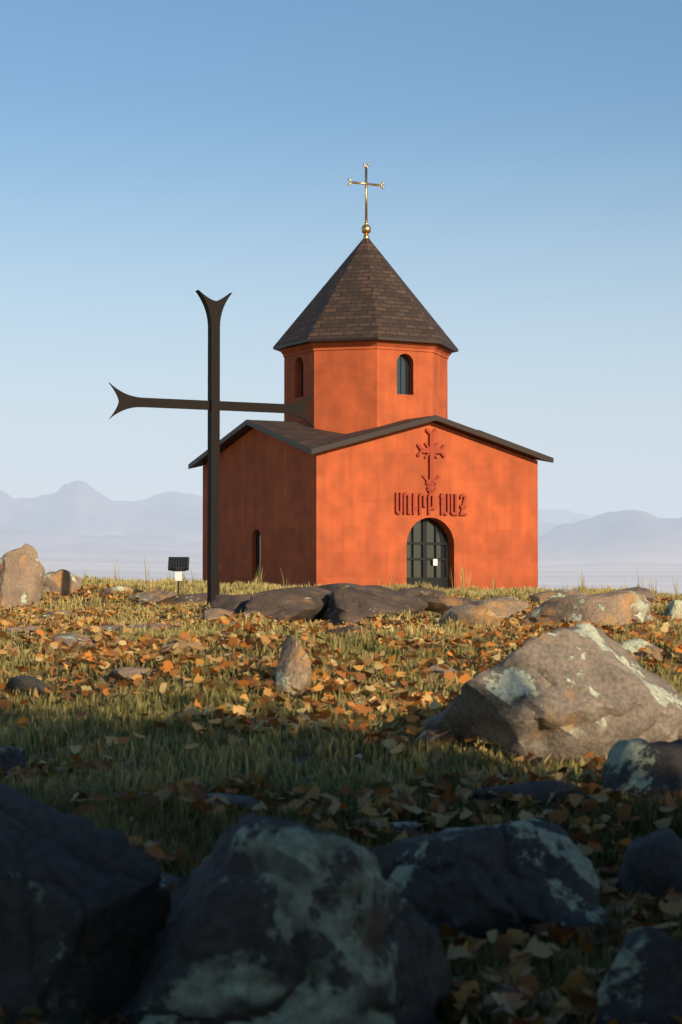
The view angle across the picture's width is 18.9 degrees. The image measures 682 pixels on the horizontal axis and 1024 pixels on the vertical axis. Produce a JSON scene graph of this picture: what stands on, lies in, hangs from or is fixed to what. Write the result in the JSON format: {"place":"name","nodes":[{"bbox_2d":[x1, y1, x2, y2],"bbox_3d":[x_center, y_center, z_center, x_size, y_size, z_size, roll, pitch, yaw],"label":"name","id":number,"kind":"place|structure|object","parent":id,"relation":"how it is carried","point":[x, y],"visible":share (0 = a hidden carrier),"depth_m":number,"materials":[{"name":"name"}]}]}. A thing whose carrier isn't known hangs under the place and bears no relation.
{"place":"outdoors","nodes":[
{"label":"outdoors","id":0,"kind":"place"},
{"bbox_2d":[0,326,681,517],"bbox_3d":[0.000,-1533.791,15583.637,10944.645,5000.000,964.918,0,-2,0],"label":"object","id":1,"kind":"structure","parent":0,"point":[595,413],"depth_m":15930.90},
{"bbox_2d":[0,619,681,794],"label":"grass","id":2,"kind":"structure","parent":0,"point":[260,757],"depth_m":11.58,"materials":[{"name":"plant"}]},
{"bbox_2d":[0,480,681,595],"bbox_3d":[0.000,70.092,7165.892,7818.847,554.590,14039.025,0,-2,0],"label":"mountains","id":3,"kind":"structure","parent":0,"point":[78,527],"depth_m":6899.47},
{"bbox_2d":[0,769,681,1023],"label":"grass","id":4,"kind":"structure","parent":0,"point":[152,824],"depth_m":7.57,"materials":[{"name":"green plant"}]},
{"bbox_2d":[0,574,681,639],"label":"grass","id":5,"kind":"structure","parent":0,"point":[475,593],"depth_m":34.56,"materials":[{"name":"green plant"}]},
{"bbox_2d":[0,579,681,1023],"bbox_3d":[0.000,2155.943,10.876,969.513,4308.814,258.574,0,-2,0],"label":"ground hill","id":6,"kind":"structure","parent":0,"point":[180,681],"depth_m":12.71,"materials":[{"name":"soil"}]},
{"bbox_2d":[0,746,25,782],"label":"rock","id":7,"kind":"object","parent":6,"relation":"on","point":[10,757],"visible":0.41,"depth_m":9.65,"materials":[{"name":"grey stone"}]},
{"bbox_2d":[0,543,44,609],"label":"rock","id":8,"kind":"object","parent":6,"relation":"on","point":[22,572],"visible":0.7,"depth_m":35.06,"materials":[{"name":"brown stone"}]},
{"bbox_2d":[5,625,43,634],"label":"rock","id":9,"kind":"object","parent":6,"relation":"on","point":[25,628],"visible":0.25,"depth_m":19.65,"materials":[{"name":"grey stone"}]},
{"bbox_2d":[7,675,51,696],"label":"rock","id":10,"kind":"object","parent":6,"relation":"on","point":[22,683],"visible":0.74,"depth_m":13.78,"materials":[{"name":"grey stone"}]},
{"bbox_2d":[39,610,76,618],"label":"rock","id":11,"kind":"object","parent":6,"relation":"on","point":[57,613],"visible":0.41,"depth_m":30.60,"materials":[{"name":"grey stone"}]},
{"bbox_2d":[42,569,81,596],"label":"rock","id":12,"kind":"object","parent":6,"relation":"on","point":[62,581],"visible":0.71,"depth_m":37.15,"materials":[{"name":"brown stone"}]},
{"bbox_2d":[51,632,94,649],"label":"rock","id":13,"kind":"object","parent":6,"relation":"on","point":[70,638],"visible":0.71,"depth_m":16.72,"materials":[{"name":"grey stone"}]},
{"bbox_2d":[0,783,170,1023],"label":"rock","id":14,"kind":"object","parent":6,"relation":"on","point":[85,905],"visible":0.96,"depth_m":4.67,"materials":[{"name":"grey stone"}]},
{"bbox_2d":[80,625,123,631],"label":"rock","id":15,"kind":"object","parent":6,"relation":"on","point":[110,627],"visible":0.11,"depth_m":21.53,"materials":[{"name":"grey stone"}]},
{"bbox_2d":[101,585,132,597],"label":"rock","id":16,"kind":"object","parent":6,"relation":"on","point":[117,588],"visible":0.46,"depth_m":36.56,"materials":[{"name":"grey stone"}]},
{"bbox_2d":[109,667,162,681],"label":"rock","id":17,"kind":"object","parent":6,"relation":"on","point":[128,672],"visible":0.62,"depth_m":13.98,"materials":[{"name":"grey stone"}]},
{"bbox_2d":[115,623,177,631],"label":"rock","id":18,"kind":"object","parent":6,"relation":"on","point":[154,626],"visible":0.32,"depth_m":21.25,"materials":[{"name":"grey stone"}]},
{"bbox_2d":[129,590,178,605],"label":"rock","id":19,"kind":"object","parent":6,"relation":"on","point":[159,597],"visible":0.52,"depth_m":35.43,"materials":[{"name":"stone"}]},
{"bbox_2d":[160,872,179,887],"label":"rock","id":20,"kind":"object","parent":6,"relation":"on","point":[170,877],"visible":0.09,"depth_m":6.45,"materials":[{"name":"grey stone"}]},
{"bbox_2d":[168,557,188,597],"bbox_3d":[-2.851,1.354,35.968,0.366,1.139,0.226,0,-2,0],"label":"floodlight","id":21,"kind":"object","parent":6,"relation":"on","point":[178,563],"visible":0.99,"depth_m":35.94,"materials":[{"name":"black metal"}]},
{"bbox_2d":[161,593,206,606],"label":"rock","id":22,"kind":"object","parent":6,"relation":"on","point":[195,598],"visible":0.25,"depth_m":36.07,"materials":[{"name":"grey stone"}]},
{"bbox_2d":[160,642,212,655],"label":"rock","id":23,"kind":"object","parent":6,"relation":"on","point":[181,645],"visible":0.3,"depth_m":14.80,"materials":[{"name":"brown stone"}]},
{"bbox_2d":[109,290,313,608],"bbox_3d":[-2.056,-0.686,33.047,3.600,5.770,0.550,1,-2,-27],"label":"iron cross","id":24,"kind":"object","parent":6,"relation":"on","point":[214,405],"visible":0.98,"depth_m":33.00,"materials":[{"name":"black metal"}]},
{"bbox_2d":[201,608,237,619],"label":"rock","id":25,"kind":"object","parent":6,"relation":"on","point":[208,614],"visible":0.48,"depth_m":30.29,"materials":[{"name":"grey stone"}]},
{"bbox_2d":[210,594,251,613],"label":"rock","id":26,"kind":"object","parent":6,"relation":"on","point":[236,603],"visible":0.43,"depth_m":30.98,"materials":[{"name":"grey stone"}]},
{"bbox_2d":[204,793,266,812],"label":"rock","id":27,"kind":"object","parent":6,"relation":"on","point":[245,801],"visible":0.17,"depth_m":8.18,"materials":[{"name":"grey stone"}]},
{"bbox_2d":[249,718,285,733],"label":"rock","id":28,"kind":"object","parent":6,"relation":"on","point":[254,720],"visible":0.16,"depth_m":11.38,"materials":[{"name":"grey stone"}]},
{"bbox_2d":[112,814,451,1023],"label":"rock","id":29,"kind":"object","parent":6,"relation":"on","point":[276,920],"visible":0.98,"depth_m":4.54,"materials":[{"name":"grey stone"}]},
{"bbox_2d":[241,586,331,623],"bbox_3d":[-0.727,1.494,30.881,1.361,0.714,2.738,-6,-4,21],"label":"rock","id":30,"kind":"object","parent":6,"relation":"on","point":[293,604],"visible":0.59,"depth_m":30.19,"materials":[{"name":"grey stone"}]},
{"bbox_2d":[275,636,311,697],"bbox_3d":[-0.302,1.075,12.977,0.230,0.574,0.339,0,-2,2],"label":"rock","id":31,"kind":"object","parent":6,"relation":"on","point":[293,669],"visible":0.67,"depth_m":12.86,"materials":[{"name":"grey stone"}]},
{"bbox_2d":[315,583,360,591],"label":"rock","id":32,"kind":"object","parent":6,"relation":"on","point":[333,587],"visible":0.1,"depth_m":37.92,"materials":[{"name":"stone"}]},
{"bbox_2d":[0,581,681,774],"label":"leaves","id":33,"kind":"object","parent":6,"relation":"on","point":[231,640],"visible":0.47,"depth_m":14.34,"materials":[{"name":"orange plant"}]},
{"bbox_2d":[0,745,681,1023],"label":"leaves","id":34,"kind":"object","parent":6,"relation":"on","point":[669,902],"visible":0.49,"depth_m":7.62,"materials":[{"name":"orange plant"}]},
{"bbox_2d":[321,625,369,634],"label":"rock","id":35,"kind":"object","parent":6,"relation":"on","point":[344,629],"visible":0.22,"depth_m":21.27,"materials":[{"name":"grey stone"}]},
{"bbox_2d":[355,698,370,706],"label":"rock","id":36,"kind":"object","parent":6,"relation":"on","point":[357,702],"visible":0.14,"depth_m":12.55,"materials":[{"name":"grey stone"}]},
{"bbox_2d":[188,163,553,589],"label":"chapel","id":37,"kind":"structure","parent":6,"relation":"on","point":[386,466],"depth_m":52.99,"materials":[{"name":"paint"}]},
{"bbox_2d":[322,585,427,626],"bbox_3d":[0.428,1.457,30.726,1.716,0.680,2.767,7,6,13],"label":"rock","id":38,"kind":"object","parent":6,"relation":"on","point":[352,604],"visible":0.72,"depth_m":30.00,"materials":[{"name":"grey stone"}]},
{"bbox_2d":[371,821,425,837],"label":"rock","id":39,"kind":"object","parent":6,"relation":"on","point":[400,826],"visible":0.36,"depth_m":7.71,"materials":[{"name":"grey stone"}]},
{"bbox_2d":[399,587,445,595],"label":"rock","id":40,"kind":"object","parent":6,"relation":"on","point":[420,590],"visible":0.3,"depth_m":38.05,"materials":[{"name":"grey stone"}]},
{"bbox_2d":[417,729,450,747],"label":"rock","id":41,"kind":"object","parent":6,"relation":"on","point":[428,735],"visible":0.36,"depth_m":10.79,"materials":[{"name":"grey stone"}]},
{"bbox_2d":[425,664,457,679],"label":"rock","id":42,"kind":"object","parent":6,"relation":"on","point":[435,669],"visible":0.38,"depth_m":14.05,"materials":[{"name":"grey stone"}]},
{"bbox_2d":[417,594,470,613],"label":"rock","id":43,"kind":"object","parent":6,"relation":"on","point":[439,604],"visible":0.39,"depth_m":30.88,"materials":[{"name":"brown stone"}]},
{"bbox_2d":[436,604,500,628],"bbox_3d":[1.330,1.203,21.358,0.571,0.486,0.835,1,-3,-35],"label":"rock","id":44,"kind":"object","parent":6,"relation":"on","point":[475,614],"visible":0.45,"depth_m":21.08,"materials":[{"name":"grey stone"}]},
{"bbox_2d":[367,821,609,951],"bbox_3d":[0.448,1.306,6.448,0.843,0.654,0.621,-1,-2,16],"label":"rock","id":45,"kind":"object","parent":6,"relation":"on","point":[477,881],"visible":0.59,"depth_m":6.27,"materials":[{"name":"grey stone"}]},
{"bbox_2d":[467,598,527,619],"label":"rock","id":46,"kind":"object","parent":6,"relation":"on","point":[506,607],"visible":0.3,"depth_m":30.62,"materials":[{"name":"brown stone"}]},
{"bbox_2d":[492,597,534,608],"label":"rock","id":47,"kind":"object","parent":6,"relation":"on","point":[525,604],"visible":0.15,"depth_m":31.63,"materials":[{"name":"brown stone"}]},
{"bbox_2d":[473,780,587,808],"bbox_3d":[0.791,1.230,8.663,0.517,0.216,0.458,0,-2,-13],"label":"rock","id":48,"kind":"object","parent":6,"relation":"on","point":[545,788],"visible":0.41,"depth_m":8.47,"materials":[{"name":"grey stone"}]},
{"bbox_2d":[423,623,681,766],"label":"boulder","id":49,"kind":"object","parent":6,"relation":"on","point":[578,690],"visible":0.73,"depth_m":10.45,"materials":[{"name":"grey stone"}]},
{"bbox_2d":[527,817,583,855],"bbox_3d":[0.772,1.264,7.549,0.292,0.272,0.248,0,-2,-8],"label":"rock","id":50,"kind":"object","parent":6,"relation":"on","point":[550,827],"visible":0.16,"depth_m":7.49,"materials":[{"name":"grey stone"}]},
{"bbox_2d":[528,590,586,602],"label":"rock","id":51,"kind":"object","parent":6,"relation":"on","point":[543,595],"visible":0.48,"depth_m":37.09,"materials":[{"name":"stone"}]},
{"bbox_2d":[520,591,652,626],"bbox_3d":[2.645,1.205,21.600,1.534,0.683,1.150,-5,-3,-10],"label":"rock","id":52,"kind":"object","parent":6,"relation":"on","point":[622,607],"visible":0.46,"depth_m":21.34,"materials":[{"name":"grey stone"}]},
{"bbox_2d":[601,587,663,602],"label":"rock","id":53,"kind":"object","parent":6,"relation":"on","point":[648,594],"visible":0.25,"depth_m":35.82,"materials":[{"name":"grey stone"}]},
{"bbox_2d":[595,925,681,1023],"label":"rock","id":54,"kind":"object","parent":6,"relation":"on","point":[641,982],"visible":0.99,"depth_m":4.95,"materials":[{"name":"grey stone"}]},
{"bbox_2d":[601,738,681,804],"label":"rock","id":55,"kind":"object","parent":6,"relation":"on","point":[642,767],"visible":0.52,"depth_m":8.78,"materials":[{"name":"grey stone"}]},
{"bbox_2d":[618,639,666,662],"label":"rock","id":56,"kind":"object","parent":6,"relation":"on","point":[633,645],"visible":0.41,"depth_m":14.82,"materials":[{"name":"grey stone"}]},
{"bbox_2d":[617,828,681,901],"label":"rock","id":57,"kind":"object","parent":6,"relation":"on","point":[652,861],"visible":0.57,"depth_m":6.90,"materials":[{"name":"grey stone"}]},
{"bbox_2d":[664,600,681,622],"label":"rock","id":58,"kind":"object","parent":6,"relation":"on","point":[673,610],"visible":0.52,"depth_m":22.52,"materials":[{"name":"grey stone"}]},
{"bbox_2d":[0,0,681,328],"label":"sky","id":59,"kind":"structure","parent":0,"point":[526,154],"materials":[{"name":"blue"}]},
{"bbox_2d":[48,555,679,618],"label":"grass stalks","id":60,"kind":"object","parent":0,"point":[259,589],"depth_m":39.78,"materials":[{"name":"plant"}]}
]}

